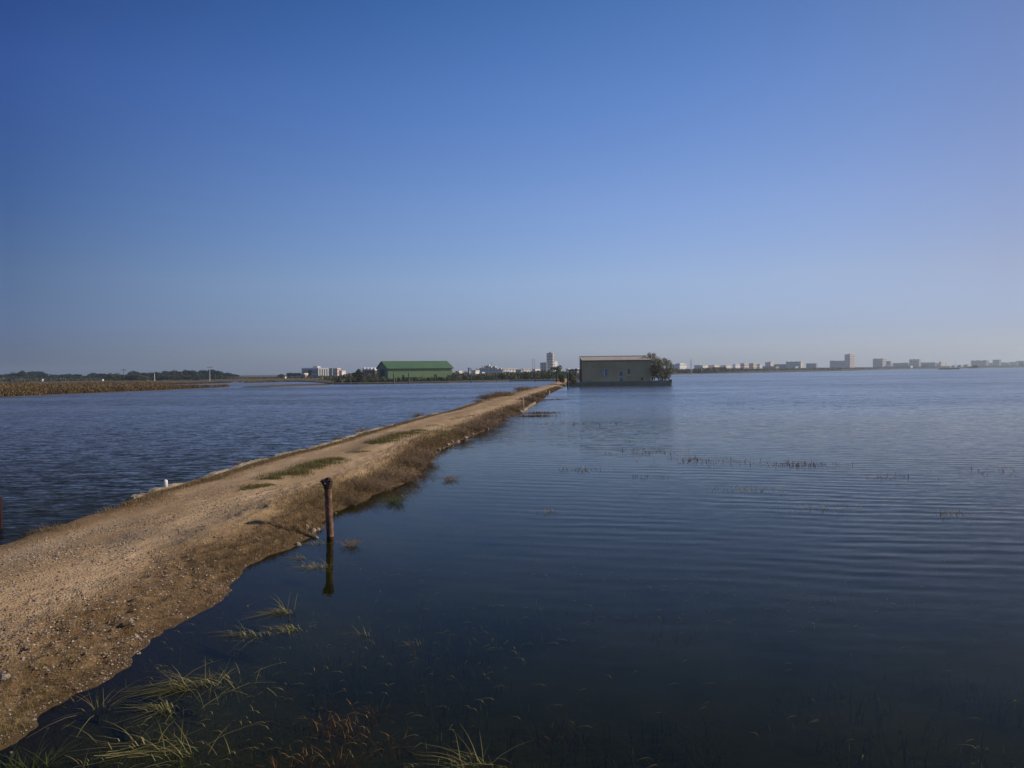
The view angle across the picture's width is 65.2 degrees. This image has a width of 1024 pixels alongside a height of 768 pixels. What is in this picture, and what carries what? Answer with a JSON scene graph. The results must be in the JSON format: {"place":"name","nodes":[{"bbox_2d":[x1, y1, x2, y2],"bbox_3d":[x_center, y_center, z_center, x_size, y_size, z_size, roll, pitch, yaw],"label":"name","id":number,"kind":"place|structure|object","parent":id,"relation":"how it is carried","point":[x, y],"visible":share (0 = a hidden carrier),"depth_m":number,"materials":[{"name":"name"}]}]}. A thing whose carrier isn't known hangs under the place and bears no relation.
{"place":"outdoors","nodes":[
{"label":"outdoors","id":0,"kind":"place"},
{"bbox_2d":[1,387,216,396],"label":"reed bank","id":1,"kind":"structure","parent":0,"point":[99,392],"depth_m":122.93,"materials":[{"name":"plant"}]},
{"bbox_2d":[0,381,231,396],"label":"reeds","id":2,"kind":"object","parent":1,"relation":"on","point":[16,389],"visible":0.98,"depth_m":129.56,"materials":[{"name":"plant"}]},
{"bbox_2d":[0,378,566,750],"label":"dirt causeway","id":3,"kind":"structure","parent":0,"point":[358,461],"depth_m":9.99,"materials":[{"name":"soil"}]},
{"bbox_2d":[0,673,10,680],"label":"stone","id":4,"kind":"object","parent":3,"relation":"on","point":[3,676],"visible":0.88,"depth_m":6.31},
{"bbox_2d":[0,455,417,744],"bbox_3d":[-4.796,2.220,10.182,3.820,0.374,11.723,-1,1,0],"label":"gravel","id":5,"kind":"structure","parent":3,"relation":"on","point":[59,620],"depth_m":9.17,"materials":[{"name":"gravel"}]},
{"bbox_2d":[126,424,392,499],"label":"concrete kerb","id":6,"kind":"structure","parent":3,"relation":"on","point":[133,496],"depth_m":19.89,"materials":[{"name":"concrete"}]},
{"bbox_2d":[17,387,540,536],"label":"verge grass","id":7,"kind":"structure","parent":3,"relation":"on","point":[212,477],"depth_m":18.53,"materials":[{"name":"plant"}]},
{"bbox_2d":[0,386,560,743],"bbox_3d":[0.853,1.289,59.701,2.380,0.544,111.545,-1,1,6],"label":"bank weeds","id":8,"kind":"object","parent":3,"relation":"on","point":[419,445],"visible":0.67,"depth_m":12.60,"materials":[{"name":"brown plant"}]},
{"bbox_2d":[335,490,367,505],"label":"dry bush","id":9,"kind":"object","parent":3,"relation":"on","point":[351,501],"visible":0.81,"depth_m":15.18,"materials":[{"name":"brown plant"}]},
{"bbox_2d":[349,474,386,489],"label":"dry bush","id":10,"kind":"object","parent":3,"relation":"on","point":[362,482],"visible":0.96,"depth_m":16.46,"materials":[{"name":"brown plant"}]},
{"bbox_2d":[366,473,407,491],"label":"dry bush","id":11,"kind":"object","parent":3,"relation":"on","point":[390,482],"visible":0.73,"depth_m":16.92,"materials":[{"name":"brown plant"}]},
{"bbox_2d":[367,460,421,480],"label":"dry bush","id":12,"kind":"object","parent":3,"relation":"on","point":[392,474],"visible":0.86,"depth_m":17.89,"materials":[{"name":"brown plant"}]},
{"bbox_2d":[383,464,433,482],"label":"dry bush","id":13,"kind":"object","parent":3,"relation":"on","point":[410,478],"visible":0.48,"depth_m":18.42,"materials":[{"name":"brown plant"}]},
{"bbox_2d":[395,453,438,469],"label":"dry bush","id":14,"kind":"object","parent":3,"relation":"on","point":[415,461],"visible":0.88,"depth_m":20.50,"materials":[{"name":"brown plant"}]},
{"bbox_2d":[407,445,449,460],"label":"dry bush","id":15,"kind":"object","parent":3,"relation":"on","point":[429,453],"visible":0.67,"depth_m":22.40,"materials":[{"name":"brown plant"}]},
{"bbox_2d":[444,426,475,434],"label":"dry bush","id":16,"kind":"object","parent":3,"relation":"on","point":[462,431],"visible":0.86,"depth_m":30.25,"materials":[{"name":"brown plant"}]},
{"bbox_2d":[451,418,493,430],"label":"dry bush","id":17,"kind":"object","parent":3,"relation":"on","point":[477,425],"visible":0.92,"depth_m":32.87,"materials":[{"name":"brown plant"}]},
{"bbox_2d":[462,415,507,426],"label":"dry bush","id":18,"kind":"object","parent":3,"relation":"on","point":[490,421],"visible":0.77,"depth_m":35.25,"materials":[{"name":"brown plant"}]},
{"bbox_2d":[473,393,502,399],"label":"dry bush","id":19,"kind":"object","parent":3,"relation":"on","point":[483,396],"visible":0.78,"depth_m":69.50,"materials":[{"name":"brown plant"}]},
{"bbox_2d":[468,412,514,420],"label":"dry bush","id":20,"kind":"object","parent":3,"relation":"on","point":[494,416],"visible":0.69,"depth_m":38.63,"materials":[{"name":"brown plant"}]},
{"bbox_2d":[485,391,521,395],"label":"dry bush","id":21,"kind":"object","parent":3,"relation":"on","point":[506,393],"visible":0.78,"depth_m":72.48,"materials":[{"name":"brown plant"}]},
{"bbox_2d":[490,410,517,416],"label":"dry bush","id":22,"kind":"object","parent":3,"relation":"on","point":[506,411],"visible":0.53,"depth_m":41.90,"materials":[{"name":"brown plant"}]},
{"bbox_2d":[496,404,527,410],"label":"dry bush","id":23,"kind":"object","parent":3,"relation":"on","point":[515,408],"visible":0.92,"depth_m":48.08,"materials":[{"name":"brown plant"}]},
{"bbox_2d":[513,385,533,390],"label":"dry bush","id":24,"kind":"object","parent":3,"relation":"on","point":[521,388],"visible":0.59,"depth_m":102.88,"materials":[{"name":"brown plant"}]},
{"bbox_2d":[515,395,543,400],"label":"dry bush","id":25,"kind":"object","parent":3,"relation":"on","point":[531,398],"visible":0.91,"depth_m":60.98,"materials":[{"name":"brown plant"}]},
{"bbox_2d":[527,392,546,396],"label":"dry bush","id":26,"kind":"object","parent":3,"relation":"on","point":[538,394],"visible":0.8,"depth_m":69.70,"materials":[{"name":"brown plant"}]},
{"bbox_2d":[547,365,563,381],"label":"palm tree","id":27,"kind":"object","parent":3,"relation":"on","point":[556,369],"visible":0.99,"depth_m":174.85,"materials":[{"name":"green plant"}]},
{"bbox_2d":[559,374,564,383],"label":"shrub","id":28,"kind":"object","parent":3,"relation":"on","point":[561,378],"visible":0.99,"depth_m":139.67,"materials":[{"name":"green plant"}]},
{"bbox_2d":[242,384,331,387],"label":"mud spit","id":29,"kind":"structure","parent":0,"point":[287,385],"depth_m":170.93,"materials":[{"name":"soil"}]},
{"bbox_2d":[240,415,472,490],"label":"track grass","id":30,"kind":"structure","parent":0,"point":[294,471],"depth_m":19.04,"materials":[{"name":"plant"}]},
{"bbox_2d":[0,367,1020,384],"bbox_3d":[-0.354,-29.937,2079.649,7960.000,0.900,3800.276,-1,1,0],"label":"ground","id":31,"kind":"structure","parent":0,"point":[243,380],"depth_m":345.91,"materials":[{"name":"soil"}]},
{"bbox_2d":[15,371,29,376],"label":"pine tree","id":32,"kind":"object","parent":31,"relation":"on","point":[22,373],"visible":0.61,"depth_m":493.15,"materials":[{"name":"green plant"}]},
{"bbox_2d":[27,371,36,376],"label":"pine tree","id":33,"kind":"object","parent":31,"relation":"on","point":[32,373],"visible":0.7,"depth_m":592.32,"materials":[{"name":"green plant"}]},
{"bbox_2d":[103,374,121,380],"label":"bushy tree","id":34,"kind":"object","parent":31,"relation":"on","point":[108,376],"visible":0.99,"depth_m":343.85,"materials":[{"name":"green plant"}]},
{"bbox_2d":[125,375,138,380],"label":"bushy tree","id":35,"kind":"object","parent":31,"relation":"on","point":[131,378],"visible":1,"depth_m":338.64,"materials":[{"name":"green plant"}]},
{"bbox_2d":[126,371,140,375],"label":"pine tree","id":36,"kind":"object","parent":31,"relation":"on","point":[133,373],"visible":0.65,"depth_m":582.76,"materials":[{"name":"green plant"}]},
{"bbox_2d":[135,375,149,380],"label":"bushy tree","id":37,"kind":"object","parent":31,"relation":"on","point":[142,377],"visible":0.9,"depth_m":341.66,"materials":[{"name":"green plant"}]},
{"bbox_2d":[165,375,181,379],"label":"bushy tree","id":38,"kind":"object","parent":31,"relation":"on","point":[177,377],"visible":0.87,"depth_m":339.80,"materials":[{"name":"green plant"}]},
{"bbox_2d":[176,370,192,374],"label":"pine tree","id":39,"kind":"object","parent":31,"relation":"on","point":[185,372],"visible":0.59,"depth_m":495.13,"materials":[{"name":"green plant"}]},
{"bbox_2d":[182,375,197,379],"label":"bushy tree","id":40,"kind":"object","parent":31,"relation":"on","point":[188,377],"visible":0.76,"depth_m":341.74,"materials":[{"name":"green plant"}]},
{"bbox_2d":[0,373,383,382],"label":"scrub","id":41,"kind":"object","parent":31,"relation":"on","point":[341,379],"visible":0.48,"depth_m":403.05,"materials":[{"name":"plant"}]},
{"bbox_2d":[201,369,215,375],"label":"pine tree","id":42,"kind":"object","parent":31,"relation":"on","point":[207,373],"visible":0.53,"depth_m":560.81,"materials":[{"name":"green plant"}]},
{"bbox_2d":[301,366,320,375],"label":"hospital block","id":43,"kind":"structure","parent":31,"relation":"on","point":[313,371],"depth_m":621.71,"materials":[{"name":"white paint"}]},
{"bbox_2d":[317,368,328,375],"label":"white block","id":44,"kind":"structure","parent":31,"relation":"on","point":[323,371],"depth_m":620.11,"materials":[{"name":"grey paint"}]},
{"bbox_2d":[333,368,340,375],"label":"red block","id":45,"kind":"structure","parent":31,"relation":"on","point":[336,371],"depth_m":650.94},
{"bbox_2d":[353,369,363,377],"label":"round tree","id":46,"kind":"object","parent":31,"relation":"on","point":[358,373],"visible":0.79,"depth_m":204.63,"materials":[{"name":"green plant"}]},
{"bbox_2d":[376,361,453,378],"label":"green barn","id":47,"kind":"structure","parent":31,"relation":"on","point":[400,369],"depth_m":237.24,"materials":[{"name":"metal"}]},
{"bbox_2d":[380,369,384,377],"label":"door","id":48,"kind":"structure","parent":47,"relation":"in","point":[382,371],"depth_m":235.68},
{"bbox_2d":[340,370,576,381],"bbox_3d":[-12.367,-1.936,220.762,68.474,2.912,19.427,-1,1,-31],"label":"scrub","id":49,"kind":"object","parent":31,"relation":"on","point":[517,376],"visible":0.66,"depth_m":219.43,"materials":[{"name":"green plant"}]},
{"bbox_2d":[476,365,501,373],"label":"stepped block","id":50,"kind":"structure","parent":31,"relation":"on","point":[488,369],"depth_m":759.87,"materials":[{"name":"white paint"}]},
{"bbox_2d":[502,368,517,373],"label":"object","id":51,"kind":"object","parent":31,"relation":"on","point":[509,369],"visible":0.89,"depth_m":703.22,"materials":[{"name":"concrete"}]},
{"bbox_2d":[540,362,546,370],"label":"apartment block","id":52,"kind":"structure","parent":31,"relation":"on","point":[543,365],"depth_m":902.40,"materials":[{"name":"concrete"}]},
{"bbox_2d":[546,352,553,370],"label":"tower block","id":53,"kind":"structure","parent":31,"relation":"on","point":[550,359],"depth_m":906.72,"materials":[{"name":"concrete"}]},
{"bbox_2d":[670,363,686,369],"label":"apartment block","id":54,"kind":"structure","parent":31,"relation":"on","point":[678,366],"depth_m":903.97,"materials":[{"name":"concrete"}]},
{"bbox_2d":[694,365,707,368],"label":"apartment block","id":55,"kind":"structure","parent":31,"relation":"on","point":[700,366],"depth_m":954.31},
{"bbox_2d":[740,363,748,368],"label":"apartment block","id":56,"kind":"structure","parent":31,"relation":"on","point":[744,365],"depth_m":992.63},
{"bbox_2d":[749,363,756,368],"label":"apartment block","id":57,"kind":"structure","parent":31,"relation":"on","point":[752,365],"depth_m":1002.18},
{"bbox_2d":[786,361,802,367],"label":"apartment block","id":58,"kind":"structure","parent":31,"relation":"on","point":[789,364],"depth_m":1087.67,"materials":[{"name":"concrete"}]},
{"bbox_2d":[806,363,816,367],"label":"apartment block","id":59,"kind":"structure","parent":31,"relation":"on","point":[811,365],"depth_m":1256.47,"materials":[{"name":"concrete"}]},
{"bbox_2d":[830,361,844,367],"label":"apartment block","id":60,"kind":"structure","parent":31,"relation":"on","point":[835,364],"depth_m":1512.93,"materials":[{"name":"concrete"}]},
{"bbox_2d":[661,365,1023,373],"bbox_3d":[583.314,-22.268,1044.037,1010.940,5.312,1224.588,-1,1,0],"label":"scrub","id":61,"kind":"object","parent":31,"relation":"on","point":[711,370],"visible":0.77,"depth_m":737.02,"materials":[{"name":"plant"}]},
{"bbox_2d":[845,354,854,367],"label":"tower block","id":62,"kind":"structure","parent":31,"relation":"on","point":[850,360],"depth_m":1403.56,"materials":[{"name":"concrete"}]},
{"bbox_2d":[873,358,885,366],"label":"apartment block","id":63,"kind":"structure","parent":31,"relation":"on","point":[878,362],"depth_m":1455.16,"materials":[{"name":"concrete"}]},
{"bbox_2d":[893,363,909,366],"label":"apartment block","id":64,"kind":"structure","parent":31,"relation":"on","point":[901,364],"depth_m":1511.87,"materials":[{"name":"concrete"}]},
{"bbox_2d":[909,359,920,366],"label":"apartment block","id":65,"kind":"structure","parent":31,"relation":"on","point":[914,362],"depth_m":1506.22,"materials":[{"name":"concrete"}]},
{"bbox_2d":[921,362,936,366],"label":"apartment block","id":66,"kind":"structure","parent":31,"relation":"on","point":[929,364],"depth_m":1560.15,"materials":[{"name":"concrete"}]},
{"bbox_2d":[936,361,946,365],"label":"apartment block","id":67,"kind":"structure","parent":31,"relation":"on","point":[941,363],"depth_m":1504.31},
{"bbox_2d":[939,366,979,369],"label":"scrub","id":68,"kind":"object","parent":31,"relation":"on","point":[957,368],"visible":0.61,"depth_m":633.94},
{"bbox_2d":[971,360,988,365],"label":"apartment block","id":69,"kind":"structure","parent":31,"relation":"on","point":[980,362],"depth_m":1713.47,"materials":[{"name":"concrete"}]},
{"bbox_2d":[993,360,1000,365],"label":"apartment block","id":70,"kind":"structure","parent":31,"relation":"on","point":[997,362],"depth_m":1702.94,"materials":[{"name":"concrete"}]},
{"bbox_2d":[0,367,1023,767],"bbox_3d":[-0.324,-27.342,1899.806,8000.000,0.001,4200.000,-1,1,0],"label":"water","id":71,"kind":"structure","parent":0,"point":[946,683],"depth_m":9.45,"materials":[{"name":"liquid"}]},
{"bbox_2d":[0,497,2,528],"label":"red post","id":72,"kind":"object","parent":71,"relation":"in","point":[1,518],"visible":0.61,"depth_m":13.22,"materials":[{"name":"paint"}]},
{"bbox_2d":[0,726,78,767],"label":"grass tuft","id":73,"kind":"object","parent":71,"relation":"in","point":[36,762],"visible":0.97,"depth_m":5.16,"materials":[{"name":"green plant"}]},
{"bbox_2d":[27,683,172,737],"bbox_3d":[-3.103,2.392,6.013,0.651,0.304,1.095,0,1,28],"label":"grass tuft","id":74,"kind":"object","parent":71,"relation":"in","point":[97,705],"visible":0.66,"depth_m":6.05,"materials":[{"name":"grass"}]},
{"bbox_2d":[64,712,166,758],"bbox_3d":[-2.780,2.415,5.436,0.768,0.268,0.706,-1,1,0],"label":"grass tuft","id":75,"kind":"object","parent":71,"relation":"in","point":[143,740],"visible":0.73,"depth_m":5.46,"materials":[{"name":"grass"}]},
{"bbox_2d":[68,717,197,767],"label":"grass tuft","id":76,"kind":"object","parent":71,"relation":"in","point":[118,753],"visible":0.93,"depth_m":5.26,"materials":[{"name":"grass"}]},
{"bbox_2d":[111,698,179,724],"bbox_3d":[-2.705,2.409,5.914,0.495,0.264,0.638,-1,1,-30],"label":"grass tuft","id":77,"kind":"object","parent":71,"relation":"on","point":[163,709],"visible":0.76,"depth_m":5.97,"materials":[{"name":"plant"}]},
{"bbox_2d":[117,659,221,711],"bbox_3d":[-2.737,2.398,6.424,0.858,0.270,0.927,-1,1,-25],"label":"grass tuft","id":78,"kind":"object","parent":71,"relation":"on","point":[177,683],"visible":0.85,"depth_m":6.39,"materials":[{"name":"grass"}]},
{"bbox_2d":[105,720,263,767],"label":"grass tuft","id":79,"kind":"object","parent":71,"relation":"in","point":[168,750],"visible":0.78,"depth_m":5.29,"materials":[{"name":"grass"}]},
{"bbox_2d":[159,660,278,709],"bbox_3d":[-2.327,2.414,6.399,1.124,0.230,0.984,-1,1,-15],"label":"grass tuft","id":80,"kind":"object","parent":71,"relation":"in","point":[219,682],"visible":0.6,"depth_m":6.48,"materials":[{"name":"grass"}]},
{"bbox_2d":[211,618,309,652],"bbox_3d":[-2.459,2.399,7.580,1.080,0.225,0.821,-1,1,0],"label":"grass tuft","id":81,"kind":"object","parent":71,"relation":"on","point":[246,634],"visible":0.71,"depth_m":7.68,"materials":[{"name":"plant"}]},
{"bbox_2d":[239,596,296,619],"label":"grass tuft","id":82,"kind":"object","parent":71,"relation":"on","point":[281,611],"visible":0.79,"depth_m":8.37,"materials":[{"name":"plant"}]},
{"bbox_2d":[242,379,330,382],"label":"reeds","id":83,"kind":"object","parent":71,"relation":"in","point":[282,381],"visible":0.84,"depth_m":254.71,"materials":[{"name":"plant"}]},
{"bbox_2d":[269,623,316,635],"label":"grass tuft","id":84,"kind":"object","parent":71,"relation":"on","point":[287,628],"visible":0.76,"depth_m":7.84,"materials":[{"name":"plant"}]},
{"bbox_2d":[255,746,339,765],"bbox_3d":[-1.259,2.450,5.149,0.774,0.170,0.644,-1,1,0],"label":"grass tuft","id":85,"kind":"object","parent":71,"relation":"in","point":[306,753],"visible":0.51,"depth_m":5.22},
{"bbox_2d":[283,559,331,571],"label":"grass tuft","id":86,"kind":"object","parent":71,"relation":"in","point":[312,566],"visible":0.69,"depth_m":10.32,"materials":[{"name":"plant"}]},
{"bbox_2d":[320,477,333,536],"bbox_3d":[-2.833,2.080,12.274,0.204,1.306,0.193,-2,1,-44],"label":"rusty pipe post","id":87,"kind":"object","parent":71,"relation":"in","point":[326,482],"visible":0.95,"depth_m":12.24,"materials":[{"name":"metal"}]},
{"bbox_2d":[302,712,382,740],"bbox_3d":[-1.256,2.439,5.694,0.666,0.176,0.651,0,1,13],"label":"grass tuft","id":88,"kind":"object","parent":71,"relation":"in","point":[336,722],"visible":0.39,"depth_m":5.67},
{"bbox_2d":[337,537,361,546],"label":"dry bush","id":89,"kind":"object","parent":71,"relation":"on","point":[351,542],"visible":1,"depth_m":11.56,"materials":[{"name":"brown plant"}]},
{"bbox_2d":[379,494,408,504],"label":"dry bush","id":90,"kind":"object","parent":71,"relation":"on","point":[395,501],"visible":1,"depth_m":15.30,"materials":[{"name":"green plant"}]},
{"bbox_2d":[350,372,535,384],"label":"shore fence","id":91,"kind":"object","parent":71,"relation":"in","point":[393,381],"visible":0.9,"depth_m":180.84,"materials":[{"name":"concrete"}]},
{"bbox_2d":[444,475,461,480],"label":"dry bush","id":92,"kind":"object","parent":71,"relation":"on","point":[448,478],"visible":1,"depth_m":18.49,"materials":[{"name":"brown plant"}]},
{"bbox_2d":[406,728,531,767],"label":"grass tuft","id":93,"kind":"object","parent":71,"relation":"in","point":[482,759],"visible":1,"depth_m":5.11,"materials":[{"name":"grass"}]},
{"bbox_2d":[512,413,560,416],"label":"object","id":94,"kind":"object","parent":71,"relation":"on","point":[538,415],"visible":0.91,"depth_m":44.22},
{"bbox_2d":[62,425,1015,767],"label":"water grass","id":95,"kind":"structure","parent":71,"relation":"in","point":[420,685],"depth_m":5.99,"materials":[{"name":"plant"}]},
{"bbox_2d":[519,410,567,413],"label":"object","id":96,"kind":"object","parent":71,"relation":"on","point":[540,412],"visible":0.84,"depth_m":47.56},
{"bbox_2d":[654,457,788,465],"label":"grass tuft","id":97,"kind":"object","parent":71,"relation":"in","point":[718,460],"visible":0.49,"depth_m":21.58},
{"bbox_2d":[767,460,852,466],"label":"grass tuft","id":98,"kind":"object","parent":71,"relation":"in","point":[804,462],"visible":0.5,"depth_m":20.67,"materials":[{"name":"plant"}]},
{"bbox_2d":[0,0,1023,375],"label":"sky","id":99,"kind":"structure","parent":0,"point":[237,187],"materials":[{"name":"blue"}]},
{"bbox_2d":[579,355,651,381],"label":"waterside house","id":100,"kind":"structure","parent":0,"point":[636,368],"depth_m":129.99,"materials":[{"name":"white paint"}]},
{"bbox_2d":[602,369,608,375],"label":"window","id":101,"kind":"structure","parent":100,"relation":"in","point":[605,372],"depth_m":129.95,"materials":[{"name":"grey glass"}]},
{"bbox_2d":[619,371,622,380],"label":"door","id":102,"kind":"structure","parent":100,"relation":"in","point":[620,372],"depth_m":130.08,"materials":[{"name":"grey glass"}]},
{"label":"lake bed","id":103,"kind":"structure","parent":0,"visible":0},
{"bbox_2d":[566,381,671,385],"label":"terrace platform","id":104,"kind":"structure","parent":103,"relation":"on","point":[609,383],"depth_m":128.82,"materials":[{"name":"concrete"}]},
{"bbox_2d":[569,373,576,382],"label":"climbing shrub","id":105,"kind":"object","parent":104,"relation":"on","point":[572,378],"visible":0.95,"depth_m":128.21,"materials":[{"name":"green plant"}]},
{"bbox_2d":[568,369,580,381],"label":"pergola","id":106,"kind":"object","parent":104,"relation":"on","point":[573,370],"visible":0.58,"depth_m":131.14,"materials":[{"name":"grey wood"}]},
{"bbox_2d":[643,353,661,380],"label":"broad tree","id":107,"kind":"object","parent":104,"relation":"on","point":[649,356],"visible":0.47,"depth_m":131.82,"materials":[{"name":"green plant"}]},
{"bbox_2d":[653,379,671,382],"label":"garden wall","id":108,"kind":"structure","parent":104,"relation":"on","point":[665,381],"depth_m":129.01,"materials":[{"name":"concrete"}]},
{"bbox_2d":[651,357,674,379],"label":"broad tree","id":109,"kind":"object","parent":104,"relation":"on","point":[664,375],"visible":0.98,"depth_m":129.89,"materials":[{"name":"green plant"}]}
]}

